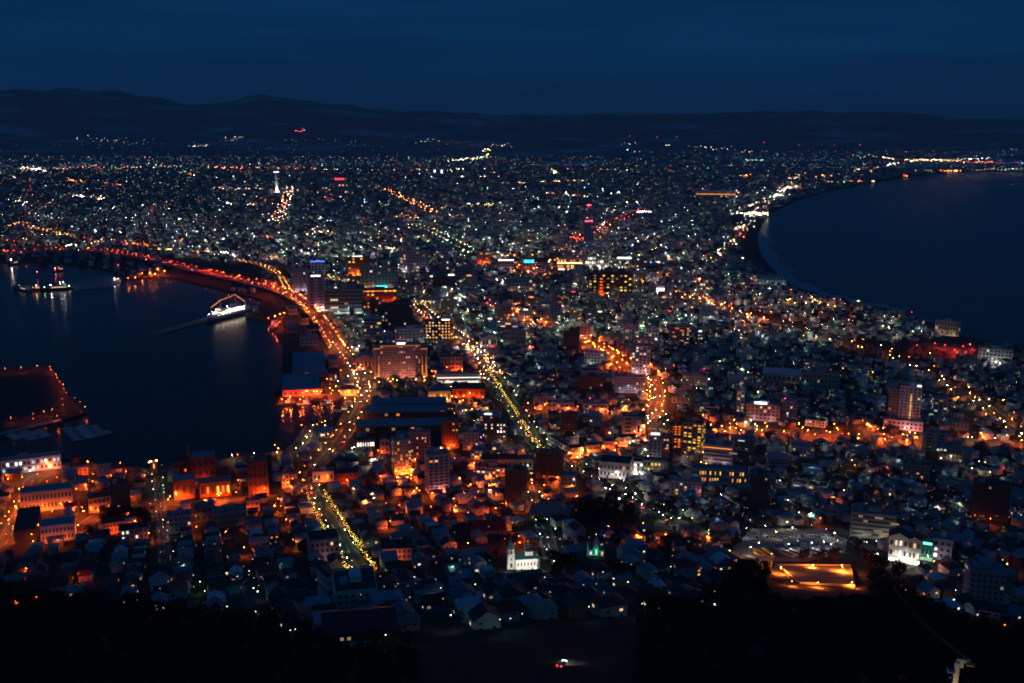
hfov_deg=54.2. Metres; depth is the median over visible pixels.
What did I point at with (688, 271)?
apartment building
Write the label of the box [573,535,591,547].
house
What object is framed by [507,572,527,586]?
house
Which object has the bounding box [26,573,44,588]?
house
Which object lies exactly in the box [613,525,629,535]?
house
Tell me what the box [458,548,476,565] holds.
house
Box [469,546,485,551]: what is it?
house
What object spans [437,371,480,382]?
shopping arcade
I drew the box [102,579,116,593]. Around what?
house
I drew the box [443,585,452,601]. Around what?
house
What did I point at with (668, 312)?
apartment building
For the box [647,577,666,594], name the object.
house
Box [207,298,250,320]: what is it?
ferry
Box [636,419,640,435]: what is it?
sign tower
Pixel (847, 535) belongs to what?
road
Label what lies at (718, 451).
hotel
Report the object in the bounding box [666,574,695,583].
house
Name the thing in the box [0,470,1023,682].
hillside
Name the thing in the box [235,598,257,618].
house
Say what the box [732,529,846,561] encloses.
car park
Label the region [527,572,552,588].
house
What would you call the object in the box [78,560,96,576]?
house
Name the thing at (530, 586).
house
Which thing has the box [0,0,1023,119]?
sky
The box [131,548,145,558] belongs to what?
house
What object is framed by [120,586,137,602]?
house
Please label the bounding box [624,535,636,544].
house
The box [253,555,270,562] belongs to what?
house
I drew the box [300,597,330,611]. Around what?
house
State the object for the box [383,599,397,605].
house
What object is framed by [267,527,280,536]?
house
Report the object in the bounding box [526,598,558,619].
house
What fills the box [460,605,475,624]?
house
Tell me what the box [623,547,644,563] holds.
house
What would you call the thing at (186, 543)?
house
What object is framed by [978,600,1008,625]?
house
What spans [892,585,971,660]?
ropeway cable
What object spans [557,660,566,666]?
car
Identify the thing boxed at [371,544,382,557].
house
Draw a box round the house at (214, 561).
[208,556,222,567]
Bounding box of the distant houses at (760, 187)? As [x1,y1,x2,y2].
[0,163,1023,618]
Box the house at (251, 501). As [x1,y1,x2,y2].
[245,495,259,510]
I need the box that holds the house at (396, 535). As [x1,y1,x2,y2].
[389,531,402,538]
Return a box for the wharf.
[60,275,122,289]
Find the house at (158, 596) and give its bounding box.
[151,591,168,610]
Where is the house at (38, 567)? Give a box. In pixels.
[29,562,46,578]
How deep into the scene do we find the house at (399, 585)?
533.42 m
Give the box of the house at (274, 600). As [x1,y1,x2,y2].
[269,594,292,611]
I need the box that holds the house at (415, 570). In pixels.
[397,568,418,577]
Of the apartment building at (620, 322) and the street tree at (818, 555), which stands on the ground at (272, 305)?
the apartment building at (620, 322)
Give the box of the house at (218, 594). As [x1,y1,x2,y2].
[207,590,225,606]
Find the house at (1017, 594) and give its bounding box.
[1007,586,1023,602]
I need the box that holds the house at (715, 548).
[707,545,722,551]
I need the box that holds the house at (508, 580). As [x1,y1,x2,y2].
[501,579,516,583]
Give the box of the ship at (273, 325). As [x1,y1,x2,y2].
[269,316,277,329]
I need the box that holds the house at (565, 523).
[562,519,576,529]
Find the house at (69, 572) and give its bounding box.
[57,567,73,583]
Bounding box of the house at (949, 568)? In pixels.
[937,561,961,575]
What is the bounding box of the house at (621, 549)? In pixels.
[616,543,638,558]
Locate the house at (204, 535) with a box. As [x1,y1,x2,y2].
[202,531,218,540]
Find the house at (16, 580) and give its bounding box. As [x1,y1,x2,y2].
[3,574,22,588]
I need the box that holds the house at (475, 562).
[467,553,487,571]
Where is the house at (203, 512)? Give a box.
[193,500,212,522]
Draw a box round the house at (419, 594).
[416,590,439,608]
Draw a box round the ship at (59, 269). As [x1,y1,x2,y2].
[53,265,64,271]
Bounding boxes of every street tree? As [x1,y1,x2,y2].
[83,524,93,532]
[193,579,201,590]
[484,555,490,562]
[493,548,499,559]
[609,533,620,546]
[730,558,737,568]
[733,531,741,544]
[797,547,808,562]
[814,551,822,561]
[820,549,826,561]
[830,547,841,562]
[861,549,872,563]
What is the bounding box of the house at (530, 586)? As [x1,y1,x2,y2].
[520,579,539,592]
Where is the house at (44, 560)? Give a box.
[36,556,50,569]
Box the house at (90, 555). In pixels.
[81,551,98,565]
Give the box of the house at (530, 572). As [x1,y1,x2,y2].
[522,569,542,577]
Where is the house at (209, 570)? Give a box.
[205,565,221,578]
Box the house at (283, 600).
[275,597,291,605]
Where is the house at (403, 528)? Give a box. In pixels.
[397,523,411,536]
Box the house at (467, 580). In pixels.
[455,578,471,584]
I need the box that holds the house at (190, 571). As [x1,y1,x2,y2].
[177,569,192,581]
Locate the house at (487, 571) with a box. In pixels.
[480,565,494,577]
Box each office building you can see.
[110,477,130,506]
[168,507,191,533]
[247,454,268,496]
[307,528,339,561]
[324,287,363,313]
[360,264,377,287]
[362,298,381,315]
[363,315,381,338]
[377,266,397,286]
[379,331,395,343]
[381,300,413,332]
[396,325,423,342]
[425,317,451,339]
[433,273,455,292]
[436,248,447,254]
[440,354,462,370]
[455,265,472,282]
[456,256,463,265]
[463,427,478,449]
[465,313,478,322]
[486,443,502,452]
[487,239,493,248]
[499,291,511,303]
[500,323,516,341]
[501,303,511,317]
[505,464,527,498]
[508,277,535,290]
[512,295,519,302]
[520,235,530,241]
[525,296,538,305]
[526,328,533,336]
[537,271,544,280]
[541,342,556,352]
[543,318,557,325]
[547,398,573,412]
[550,301,560,323]
[551,295,555,301]
[556,293,567,303]
[558,321,569,329]
[560,471,575,491]
[561,410,576,430]
[567,290,578,299]
[569,304,581,316]
[580,323,590,338]
[584,221,593,241]
[584,399,607,413]
[585,298,595,311]
[586,306,596,324]
[589,411,601,425]
[600,255,609,262]
[622,410,645,433]
[636,256,646,268]
[645,326,657,340]
[648,317,659,327]
[649,239,655,247]
[669,325,690,343]
[693,253,699,262]
[694,401,716,414]
[700,274,708,289]
[731,433,754,451]
[767,453,790,465]
[769,471,775,488]
[782,397,796,418]
[791,478,828,492]
[796,397,808,407]
[818,364,831,370]
[920,405,932,416]
[922,427,947,451]
[933,530,952,559]
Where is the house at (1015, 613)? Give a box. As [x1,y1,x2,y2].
[1007,604,1023,622]
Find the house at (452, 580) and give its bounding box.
[448,574,466,585]
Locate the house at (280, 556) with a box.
[274,554,287,563]
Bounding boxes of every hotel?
[310,260,324,273]
[347,255,367,275]
[363,286,396,301]
[380,340,420,378]
[477,250,490,264]
[484,417,506,443]
[498,259,513,270]
[598,276,603,295]
[648,430,661,456]
[703,438,736,464]
[757,274,786,284]
[883,416,922,431]
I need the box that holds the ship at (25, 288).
[12,282,32,291]
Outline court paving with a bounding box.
[920,341,975,354]
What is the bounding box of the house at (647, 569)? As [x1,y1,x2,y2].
[636,562,657,576]
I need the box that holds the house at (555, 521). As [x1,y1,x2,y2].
[550,513,571,527]
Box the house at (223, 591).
[209,590,226,605]
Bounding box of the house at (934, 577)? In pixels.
[923,571,946,583]
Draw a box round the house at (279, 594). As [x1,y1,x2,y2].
[273,592,292,595]
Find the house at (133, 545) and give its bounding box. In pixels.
[131,542,145,551]
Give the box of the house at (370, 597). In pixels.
[367,589,391,601]
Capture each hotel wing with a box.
[373,344,380,376]
[420,344,427,376]
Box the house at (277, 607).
[274,604,286,610]
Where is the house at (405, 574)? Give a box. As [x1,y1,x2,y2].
[397,568,416,581]
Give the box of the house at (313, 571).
[310,566,328,581]
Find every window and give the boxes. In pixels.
[439,381,478,382]
[888,557,905,562]
[907,560,918,564]
[920,556,931,560]
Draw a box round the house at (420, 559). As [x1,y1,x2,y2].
[411,550,429,568]
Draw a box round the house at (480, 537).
[474,530,487,543]
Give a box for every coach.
[752,548,765,556]
[760,548,773,557]
[768,548,781,557]
[779,548,794,556]
[788,548,803,555]
[811,547,826,556]
[819,547,829,554]
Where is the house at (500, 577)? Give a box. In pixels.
[485,575,504,580]
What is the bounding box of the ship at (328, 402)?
[320,393,332,404]
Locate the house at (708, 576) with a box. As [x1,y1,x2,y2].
[700,568,722,583]
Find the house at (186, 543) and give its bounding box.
[180,540,191,547]
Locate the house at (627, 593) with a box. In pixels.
[613,585,636,602]
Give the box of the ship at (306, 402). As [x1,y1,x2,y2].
[297,396,310,404]
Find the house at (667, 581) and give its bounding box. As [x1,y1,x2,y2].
[662,579,672,583]
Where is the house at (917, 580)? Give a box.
[900,575,924,593]
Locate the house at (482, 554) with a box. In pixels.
[476,551,493,563]
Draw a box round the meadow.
[412,617,632,682]
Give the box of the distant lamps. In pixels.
[0,130,1022,598]
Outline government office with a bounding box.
[588,271,632,294]
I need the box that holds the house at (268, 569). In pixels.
[257,564,279,580]
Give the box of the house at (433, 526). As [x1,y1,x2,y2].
[429,525,442,536]
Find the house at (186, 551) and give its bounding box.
[178,546,193,558]
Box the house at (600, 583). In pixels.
[581,578,605,588]
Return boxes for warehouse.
[19,481,73,510]
[40,515,76,543]
[172,473,194,499]
[173,455,190,473]
[190,449,215,477]
[198,475,230,498]
[357,417,443,432]
[365,404,447,417]
[371,396,446,405]
[451,383,485,397]
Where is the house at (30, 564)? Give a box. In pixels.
[19,562,32,572]
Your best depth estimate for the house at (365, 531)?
739.69 m
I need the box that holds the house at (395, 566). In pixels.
[384,560,402,573]
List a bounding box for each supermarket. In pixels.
[616,257,631,264]
[657,285,663,291]
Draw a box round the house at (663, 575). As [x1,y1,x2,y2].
[655,571,671,579]
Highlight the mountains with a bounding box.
[0,87,1023,171]
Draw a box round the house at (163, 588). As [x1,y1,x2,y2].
[154,584,168,593]
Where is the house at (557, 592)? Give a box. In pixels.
[544,581,574,600]
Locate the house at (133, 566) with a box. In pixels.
[124,563,142,579]
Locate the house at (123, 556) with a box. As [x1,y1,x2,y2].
[111,551,129,563]
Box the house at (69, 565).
[60,563,73,569]
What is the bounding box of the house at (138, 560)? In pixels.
[129,557,145,568]
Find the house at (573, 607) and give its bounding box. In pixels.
[559,596,586,618]
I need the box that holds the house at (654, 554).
[645,548,661,559]
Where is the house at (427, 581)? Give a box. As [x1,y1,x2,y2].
[414,578,435,584]
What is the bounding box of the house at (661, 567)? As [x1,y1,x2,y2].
[654,563,669,572]
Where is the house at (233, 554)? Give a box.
[227,548,239,560]
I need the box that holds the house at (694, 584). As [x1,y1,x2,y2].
[688,582,700,587]
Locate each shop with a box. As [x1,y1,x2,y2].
[119,521,148,541]
[281,468,289,487]
[312,465,333,481]
[334,468,357,483]
[354,436,374,448]
[379,433,389,453]
[518,455,533,469]
[522,260,535,269]
[567,444,582,458]
[584,441,599,454]
[601,437,614,450]
[616,433,629,446]
[633,457,642,474]
[643,456,661,470]
[655,254,666,262]
[920,538,933,561]
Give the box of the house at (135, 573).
[126,570,140,584]
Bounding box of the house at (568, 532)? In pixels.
[562,527,577,539]
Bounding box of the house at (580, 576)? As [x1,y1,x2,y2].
[573,570,594,583]
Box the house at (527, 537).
[517,530,537,544]
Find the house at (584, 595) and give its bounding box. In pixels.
[577,586,603,610]
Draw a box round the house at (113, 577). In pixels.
[104,575,118,587]
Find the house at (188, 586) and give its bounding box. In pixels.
[184,580,190,593]
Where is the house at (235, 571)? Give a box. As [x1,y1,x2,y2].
[229,565,243,579]
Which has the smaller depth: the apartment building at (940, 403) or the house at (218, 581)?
the house at (218, 581)
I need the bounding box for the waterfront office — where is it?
[0,451,61,474]
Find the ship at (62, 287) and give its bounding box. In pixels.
[40,282,71,290]
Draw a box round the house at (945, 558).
[941,555,958,564]
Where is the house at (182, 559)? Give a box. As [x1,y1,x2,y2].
[175,555,190,566]
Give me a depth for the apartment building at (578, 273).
2238.70 m
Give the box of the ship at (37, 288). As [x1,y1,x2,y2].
[31,285,39,290]
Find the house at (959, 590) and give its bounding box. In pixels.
[955,586,962,594]
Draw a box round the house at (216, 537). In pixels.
[206,535,220,544]
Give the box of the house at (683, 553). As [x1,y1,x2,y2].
[675,549,693,558]
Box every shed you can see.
[61,463,69,471]
[78,464,87,474]
[97,463,110,474]
[111,464,126,475]
[282,373,319,396]
[285,321,296,332]
[287,305,296,314]
[292,351,325,376]
[298,314,308,324]
[299,334,317,345]
[304,324,319,333]
[314,427,332,437]
[325,354,337,367]
[325,368,336,380]
[335,638,371,656]
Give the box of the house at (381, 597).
[370,589,405,606]
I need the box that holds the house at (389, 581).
[384,576,399,589]
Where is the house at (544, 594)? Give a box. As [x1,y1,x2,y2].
[530,591,552,599]
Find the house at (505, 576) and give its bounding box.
[503,572,516,579]
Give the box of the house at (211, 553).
[206,548,221,564]
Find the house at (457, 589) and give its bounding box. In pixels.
[447,580,476,603]
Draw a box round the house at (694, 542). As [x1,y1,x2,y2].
[683,536,702,549]
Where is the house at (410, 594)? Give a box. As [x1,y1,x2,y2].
[407,584,425,602]
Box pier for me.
[154,305,251,334]
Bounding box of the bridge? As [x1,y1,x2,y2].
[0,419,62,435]
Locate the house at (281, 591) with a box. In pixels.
[270,590,288,604]
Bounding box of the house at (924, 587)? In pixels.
[916,580,941,598]
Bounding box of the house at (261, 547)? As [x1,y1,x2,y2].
[253,545,268,557]
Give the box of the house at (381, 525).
[376,520,387,529]
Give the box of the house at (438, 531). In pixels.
[431,527,448,540]
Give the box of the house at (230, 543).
[222,538,238,550]
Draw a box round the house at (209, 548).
[203,546,220,560]
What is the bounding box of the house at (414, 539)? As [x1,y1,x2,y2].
[412,536,425,548]
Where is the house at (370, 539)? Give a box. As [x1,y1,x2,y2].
[361,531,380,547]
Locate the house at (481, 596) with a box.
[461,591,484,601]
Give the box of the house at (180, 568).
[174,565,191,574]
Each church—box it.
[472,509,511,533]
[506,536,540,569]
[587,536,603,556]
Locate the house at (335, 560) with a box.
[327,552,342,568]
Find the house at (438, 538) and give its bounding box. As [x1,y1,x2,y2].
[435,534,449,546]
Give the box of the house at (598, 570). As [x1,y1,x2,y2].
[591,562,612,578]
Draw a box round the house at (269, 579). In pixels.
[262,573,278,586]
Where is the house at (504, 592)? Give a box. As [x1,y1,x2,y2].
[493,581,526,601]
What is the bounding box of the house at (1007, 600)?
[1004,592,1011,604]
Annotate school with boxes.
[211,503,246,527]
[315,564,333,599]
[332,566,377,607]
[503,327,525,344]
[690,463,746,484]
[800,369,839,389]
[978,345,1012,360]
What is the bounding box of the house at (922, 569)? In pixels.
[917,563,932,575]
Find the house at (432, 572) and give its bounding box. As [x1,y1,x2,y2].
[424,564,445,580]
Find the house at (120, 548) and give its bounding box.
[114,545,127,551]
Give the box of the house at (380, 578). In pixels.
[376,571,392,585]
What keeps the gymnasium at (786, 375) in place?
on the ground at (272, 305)
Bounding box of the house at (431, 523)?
[425,521,438,533]
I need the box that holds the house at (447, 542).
[439,536,457,550]
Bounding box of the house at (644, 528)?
[638,523,651,533]
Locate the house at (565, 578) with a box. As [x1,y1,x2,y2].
[546,575,577,583]
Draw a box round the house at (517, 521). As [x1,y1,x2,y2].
[511,515,523,526]
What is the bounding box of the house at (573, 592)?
[566,587,586,597]
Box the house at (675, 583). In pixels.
[666,582,680,585]
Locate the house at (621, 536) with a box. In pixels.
[615,532,626,544]
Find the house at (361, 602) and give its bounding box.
[352,599,371,608]
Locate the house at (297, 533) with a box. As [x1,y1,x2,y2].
[294,529,306,541]
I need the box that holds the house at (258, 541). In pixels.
[249,536,269,551]
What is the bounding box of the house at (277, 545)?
[271,538,283,552]
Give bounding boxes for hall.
[13,506,40,542]
[355,351,373,369]
[382,538,412,560]
[427,385,450,401]
[479,332,496,346]
[481,453,517,465]
[547,434,570,454]
[599,454,632,478]
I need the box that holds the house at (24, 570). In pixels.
[11,566,28,577]
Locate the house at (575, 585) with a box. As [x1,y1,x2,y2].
[569,582,580,588]
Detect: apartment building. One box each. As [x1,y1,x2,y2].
[292,267,307,291]
[293,182,301,196]
[306,274,324,310]
[312,183,318,194]
[322,186,330,195]
[334,178,344,195]
[338,240,345,247]
[346,183,351,194]
[358,182,363,193]
[367,227,375,235]
[369,260,377,264]
[372,183,379,189]
[391,256,398,266]
[391,434,411,474]
[393,283,405,294]
[399,249,428,271]
[400,237,411,241]
[402,283,413,296]
[405,272,419,283]
[407,263,414,272]
[407,427,430,462]
[408,234,417,239]
[424,447,449,493]
[427,276,432,286]
[435,287,445,296]
[441,250,448,269]
[441,297,453,312]
[442,285,451,296]
[442,416,458,447]
[446,250,456,256]
[458,232,462,239]
[461,274,476,288]
[469,290,476,302]
[471,444,492,462]
[476,410,500,424]
[476,461,508,475]
[484,317,496,331]
[484,345,499,353]
[485,270,497,276]
[495,308,506,321]
[501,321,518,327]
[503,299,512,307]
[511,290,521,299]
[514,237,522,243]
[519,308,533,320]
[533,268,544,275]
[533,392,555,403]
[536,302,549,309]
[536,446,545,478]
[540,264,547,273]
[540,297,550,301]
[541,262,552,268]
[541,311,549,318]
[545,448,563,482]
[549,285,564,294]
[558,239,564,249]
[559,235,569,245]
[561,251,571,256]
[561,303,568,311]
[563,327,578,351]
[572,250,576,256]
[574,267,582,280]
[576,265,588,273]
[578,372,602,395]
[581,368,599,373]
[584,349,606,363]
[597,310,605,318]
[600,332,619,340]
[609,285,618,301]
[614,372,645,392]
[616,315,632,321]
[616,319,627,327]
[622,323,638,338]
[626,292,641,308]
[631,342,650,373]
[632,271,645,280]
[634,336,654,349]
[638,314,650,322]
[638,324,649,333]
[646,272,658,281]
[649,282,656,293]
[654,298,657,305]
[658,296,669,309]
[658,305,667,310]
[662,433,669,457]
[664,283,672,298]
[665,310,673,316]
[669,474,701,496]
[670,243,676,248]
[672,392,689,403]
[673,419,681,448]
[677,273,690,282]
[678,242,683,249]
[682,241,689,247]
[682,372,708,389]
[682,417,704,453]
[685,269,691,273]
[690,288,703,295]
[690,326,697,336]
[690,361,710,369]
[691,298,698,305]
[693,329,704,341]
[699,305,717,321]
[727,372,752,384]
[736,346,758,359]
[736,387,744,412]
[746,399,780,421]
[748,335,761,344]
[749,468,768,507]
[765,441,784,451]
[777,289,784,301]
[789,442,814,457]
[803,463,821,473]
[805,415,827,427]
[806,360,819,367]
[818,341,826,347]
[826,298,835,305]
[845,446,868,459]
[850,505,898,538]
[853,299,862,310]
[859,385,881,393]
[886,362,905,369]
[887,384,900,416]
[898,382,922,419]
[902,459,929,479]
[931,395,948,413]
[934,318,960,336]
[938,443,973,462]
[941,417,968,430]
[962,558,1006,604]
[969,477,1011,522]
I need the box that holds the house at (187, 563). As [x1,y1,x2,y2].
[177,561,193,569]
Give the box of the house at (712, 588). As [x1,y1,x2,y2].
[694,583,714,590]
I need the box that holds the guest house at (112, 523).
[101,515,123,534]
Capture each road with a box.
[0,468,150,550]
[38,483,309,534]
[150,426,316,473]
[155,472,168,561]
[237,262,289,291]
[274,188,292,220]
[303,350,369,479]
[303,479,364,566]
[381,190,433,213]
[416,227,476,255]
[416,309,490,367]
[482,368,685,527]
[517,462,554,559]
[565,374,662,461]
[572,210,644,241]
[579,338,653,373]
[639,284,908,361]
[705,423,1023,447]
[711,177,799,261]
[829,528,909,578]
[902,362,1023,437]
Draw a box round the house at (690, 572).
[673,568,696,579]
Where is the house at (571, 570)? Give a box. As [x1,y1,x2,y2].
[562,564,580,575]
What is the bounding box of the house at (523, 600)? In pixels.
[517,593,542,612]
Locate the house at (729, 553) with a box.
[720,548,738,565]
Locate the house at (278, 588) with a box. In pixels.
[271,585,286,591]
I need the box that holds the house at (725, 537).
[713,529,731,543]
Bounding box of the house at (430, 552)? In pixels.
[419,546,436,559]
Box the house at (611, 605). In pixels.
[589,592,628,616]
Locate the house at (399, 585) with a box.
[391,580,413,595]
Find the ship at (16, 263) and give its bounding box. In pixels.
[8,259,19,264]
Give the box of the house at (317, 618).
[312,609,338,633]
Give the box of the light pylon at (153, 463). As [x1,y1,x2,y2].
[150,460,157,473]
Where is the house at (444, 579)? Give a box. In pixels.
[435,574,452,586]
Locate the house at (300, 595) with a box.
[294,589,316,602]
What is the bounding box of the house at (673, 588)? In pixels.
[666,583,689,592]
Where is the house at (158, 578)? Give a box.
[149,571,169,590]
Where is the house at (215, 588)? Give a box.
[208,587,221,593]
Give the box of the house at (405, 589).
[403,583,420,600]
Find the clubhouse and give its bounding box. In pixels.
[87,491,110,513]
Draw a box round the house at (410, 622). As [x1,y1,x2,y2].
[397,613,420,631]
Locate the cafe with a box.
[339,385,356,395]
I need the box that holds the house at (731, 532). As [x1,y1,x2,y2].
[727,527,740,537]
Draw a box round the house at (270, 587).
[265,582,278,600]
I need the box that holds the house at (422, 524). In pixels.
[419,518,431,529]
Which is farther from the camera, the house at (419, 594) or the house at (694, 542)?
the house at (694, 542)
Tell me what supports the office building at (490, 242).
on the ground at (272, 305)
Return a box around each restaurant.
[888,527,908,562]
[907,531,922,565]
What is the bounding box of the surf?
[758,237,898,309]
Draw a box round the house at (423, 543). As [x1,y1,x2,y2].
[416,539,430,550]
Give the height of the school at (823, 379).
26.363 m
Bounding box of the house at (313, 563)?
[310,559,324,567]
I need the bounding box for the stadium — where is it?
[696,190,735,196]
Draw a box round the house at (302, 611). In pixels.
[277,600,312,629]
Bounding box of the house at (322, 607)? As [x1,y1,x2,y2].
[310,602,336,620]
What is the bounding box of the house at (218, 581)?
[208,575,227,591]
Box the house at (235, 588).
[228,583,244,595]
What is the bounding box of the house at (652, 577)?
[646,575,661,580]
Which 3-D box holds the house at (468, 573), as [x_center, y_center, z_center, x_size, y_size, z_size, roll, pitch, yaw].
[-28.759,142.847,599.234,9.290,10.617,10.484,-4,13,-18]
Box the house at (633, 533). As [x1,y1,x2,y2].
[628,530,645,540]
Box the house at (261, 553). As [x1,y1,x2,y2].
[255,549,273,560]
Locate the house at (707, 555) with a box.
[703,551,715,563]
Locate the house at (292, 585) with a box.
[281,577,308,595]
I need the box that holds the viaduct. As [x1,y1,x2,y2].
[0,249,344,350]
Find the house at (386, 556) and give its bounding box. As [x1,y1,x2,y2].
[378,550,397,568]
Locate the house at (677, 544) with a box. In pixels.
[672,539,686,550]
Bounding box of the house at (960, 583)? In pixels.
[956,579,962,586]
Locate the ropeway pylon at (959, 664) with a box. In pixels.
[946,658,974,682]
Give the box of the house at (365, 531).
[359,529,368,541]
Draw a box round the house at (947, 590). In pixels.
[933,582,955,597]
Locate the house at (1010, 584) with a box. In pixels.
[1005,579,1017,591]
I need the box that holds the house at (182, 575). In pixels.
[175,570,191,584]
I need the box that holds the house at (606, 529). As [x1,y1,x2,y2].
[598,523,613,537]
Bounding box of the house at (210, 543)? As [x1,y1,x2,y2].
[204,540,219,547]
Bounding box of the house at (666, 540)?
[659,533,678,546]
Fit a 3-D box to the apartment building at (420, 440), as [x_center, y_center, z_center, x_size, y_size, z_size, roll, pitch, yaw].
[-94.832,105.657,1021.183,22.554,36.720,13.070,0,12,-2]
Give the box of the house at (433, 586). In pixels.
[424,580,443,591]
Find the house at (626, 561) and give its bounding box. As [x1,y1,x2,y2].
[618,554,639,569]
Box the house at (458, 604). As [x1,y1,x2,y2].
[451,594,480,616]
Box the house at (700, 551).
[691,548,709,556]
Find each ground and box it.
[0,167,1023,511]
[0,367,86,431]
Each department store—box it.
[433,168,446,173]
[557,256,581,269]
[585,254,595,268]
[597,257,607,268]
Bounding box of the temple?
[527,499,572,519]
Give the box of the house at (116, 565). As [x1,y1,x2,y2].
[109,558,124,573]
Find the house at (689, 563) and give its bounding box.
[681,558,701,575]
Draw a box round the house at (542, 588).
[538,583,553,591]
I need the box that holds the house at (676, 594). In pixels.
[664,592,682,608]
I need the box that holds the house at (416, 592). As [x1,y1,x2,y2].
[413,589,429,605]
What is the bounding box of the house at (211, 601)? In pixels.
[204,596,222,613]
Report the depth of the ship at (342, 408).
1211.63 m
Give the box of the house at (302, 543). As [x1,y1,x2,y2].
[295,533,306,549]
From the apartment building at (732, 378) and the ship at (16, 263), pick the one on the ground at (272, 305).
the apartment building at (732, 378)
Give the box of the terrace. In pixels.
[778,564,854,586]
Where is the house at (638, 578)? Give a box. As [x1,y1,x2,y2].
[630,574,649,583]
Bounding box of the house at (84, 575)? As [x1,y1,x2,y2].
[77,568,91,581]
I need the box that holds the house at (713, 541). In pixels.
[706,536,723,546]
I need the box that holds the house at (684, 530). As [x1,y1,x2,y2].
[678,523,698,536]
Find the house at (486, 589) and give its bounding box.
[477,579,502,600]
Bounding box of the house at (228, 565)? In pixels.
[222,560,236,573]
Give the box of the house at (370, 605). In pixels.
[356,603,379,607]
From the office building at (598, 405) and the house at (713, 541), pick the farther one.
the office building at (598, 405)
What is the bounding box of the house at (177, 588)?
[168,579,186,600]
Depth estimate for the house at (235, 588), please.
584.42 m
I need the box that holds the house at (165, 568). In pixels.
[154,565,173,581]
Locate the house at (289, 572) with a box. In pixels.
[281,567,296,579]
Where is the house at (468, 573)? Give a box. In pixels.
[455,568,473,583]
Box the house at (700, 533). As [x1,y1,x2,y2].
[690,527,709,540]
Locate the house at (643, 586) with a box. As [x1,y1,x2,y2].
[635,583,654,590]
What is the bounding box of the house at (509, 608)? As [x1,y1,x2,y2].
[489,598,521,622]
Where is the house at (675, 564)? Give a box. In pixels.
[670,557,686,570]
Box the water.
[0,172,1023,466]
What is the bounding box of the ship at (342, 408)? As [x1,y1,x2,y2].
[333,400,346,411]
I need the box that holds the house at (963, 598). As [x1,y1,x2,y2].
[947,592,973,608]
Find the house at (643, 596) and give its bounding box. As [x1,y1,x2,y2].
[634,587,663,608]
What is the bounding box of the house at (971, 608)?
[965,600,985,615]
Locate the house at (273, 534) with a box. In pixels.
[268,528,280,541]
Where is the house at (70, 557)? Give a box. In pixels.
[61,551,79,566]
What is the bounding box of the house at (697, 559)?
[688,555,707,563]
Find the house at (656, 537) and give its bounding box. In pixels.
[652,530,668,541]
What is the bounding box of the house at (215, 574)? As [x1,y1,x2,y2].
[210,572,222,575]
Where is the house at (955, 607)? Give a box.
[936,598,963,614]
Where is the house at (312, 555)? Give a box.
[307,551,322,566]
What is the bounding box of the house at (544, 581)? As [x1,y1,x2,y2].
[541,578,548,584]
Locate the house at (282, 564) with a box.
[278,561,292,574]
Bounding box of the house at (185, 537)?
[177,535,192,547]
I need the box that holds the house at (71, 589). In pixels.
[65,584,84,596]
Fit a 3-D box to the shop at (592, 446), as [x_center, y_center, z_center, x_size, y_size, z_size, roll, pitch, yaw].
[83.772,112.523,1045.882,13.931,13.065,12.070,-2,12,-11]
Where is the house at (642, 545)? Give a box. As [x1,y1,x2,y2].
[625,539,648,552]
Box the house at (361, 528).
[356,524,369,535]
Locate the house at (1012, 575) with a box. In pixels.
[1005,567,1019,581]
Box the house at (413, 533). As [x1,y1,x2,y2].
[407,530,420,538]
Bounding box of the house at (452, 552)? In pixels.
[443,547,458,558]
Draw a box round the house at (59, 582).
[51,575,68,593]
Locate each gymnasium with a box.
[321,606,396,647]
[762,367,801,383]
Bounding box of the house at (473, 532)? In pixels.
[470,529,481,539]
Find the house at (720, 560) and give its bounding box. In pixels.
[709,551,734,569]
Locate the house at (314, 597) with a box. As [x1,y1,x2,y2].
[305,595,324,600]
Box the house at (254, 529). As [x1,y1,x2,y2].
[249,527,260,532]
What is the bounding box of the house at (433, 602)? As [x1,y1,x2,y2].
[419,592,447,612]
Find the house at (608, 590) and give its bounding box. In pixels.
[597,586,614,594]
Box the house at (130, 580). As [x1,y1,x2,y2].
[122,574,137,586]
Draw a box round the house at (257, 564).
[254,561,273,576]
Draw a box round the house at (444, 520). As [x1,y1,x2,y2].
[437,514,451,528]
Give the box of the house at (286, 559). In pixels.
[276,557,294,566]
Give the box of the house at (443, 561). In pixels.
[435,557,452,569]
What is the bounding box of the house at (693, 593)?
[676,587,705,605]
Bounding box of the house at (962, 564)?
[959,562,964,573]
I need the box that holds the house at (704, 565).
[698,560,714,571]
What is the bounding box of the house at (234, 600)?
[228,592,254,611]
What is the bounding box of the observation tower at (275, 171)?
[273,169,279,192]
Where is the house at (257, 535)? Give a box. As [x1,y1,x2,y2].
[251,533,263,537]
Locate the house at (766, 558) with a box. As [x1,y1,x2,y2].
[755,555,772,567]
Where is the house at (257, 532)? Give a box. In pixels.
[249,531,264,537]
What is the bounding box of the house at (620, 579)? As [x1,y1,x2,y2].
[612,572,632,586]
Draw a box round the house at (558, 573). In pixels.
[550,570,567,577]
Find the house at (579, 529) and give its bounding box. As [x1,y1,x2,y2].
[568,520,586,535]
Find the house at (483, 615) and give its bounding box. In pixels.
[467,601,501,629]
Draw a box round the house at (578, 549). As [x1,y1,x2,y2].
[562,543,584,557]
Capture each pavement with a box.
[0,468,150,549]
[15,483,311,536]
[150,426,318,474]
[153,471,171,561]
[242,262,290,291]
[300,349,370,480]
[301,480,367,567]
[415,309,491,367]
[427,229,475,256]
[481,367,688,529]
[525,470,558,558]
[564,374,664,461]
[579,339,654,372]
[638,284,907,360]
[705,422,1021,447]
[710,178,797,259]
[827,527,912,581]
[900,362,1023,438]
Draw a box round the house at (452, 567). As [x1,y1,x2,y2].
[446,562,461,575]
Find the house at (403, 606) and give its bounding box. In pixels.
[390,598,414,624]

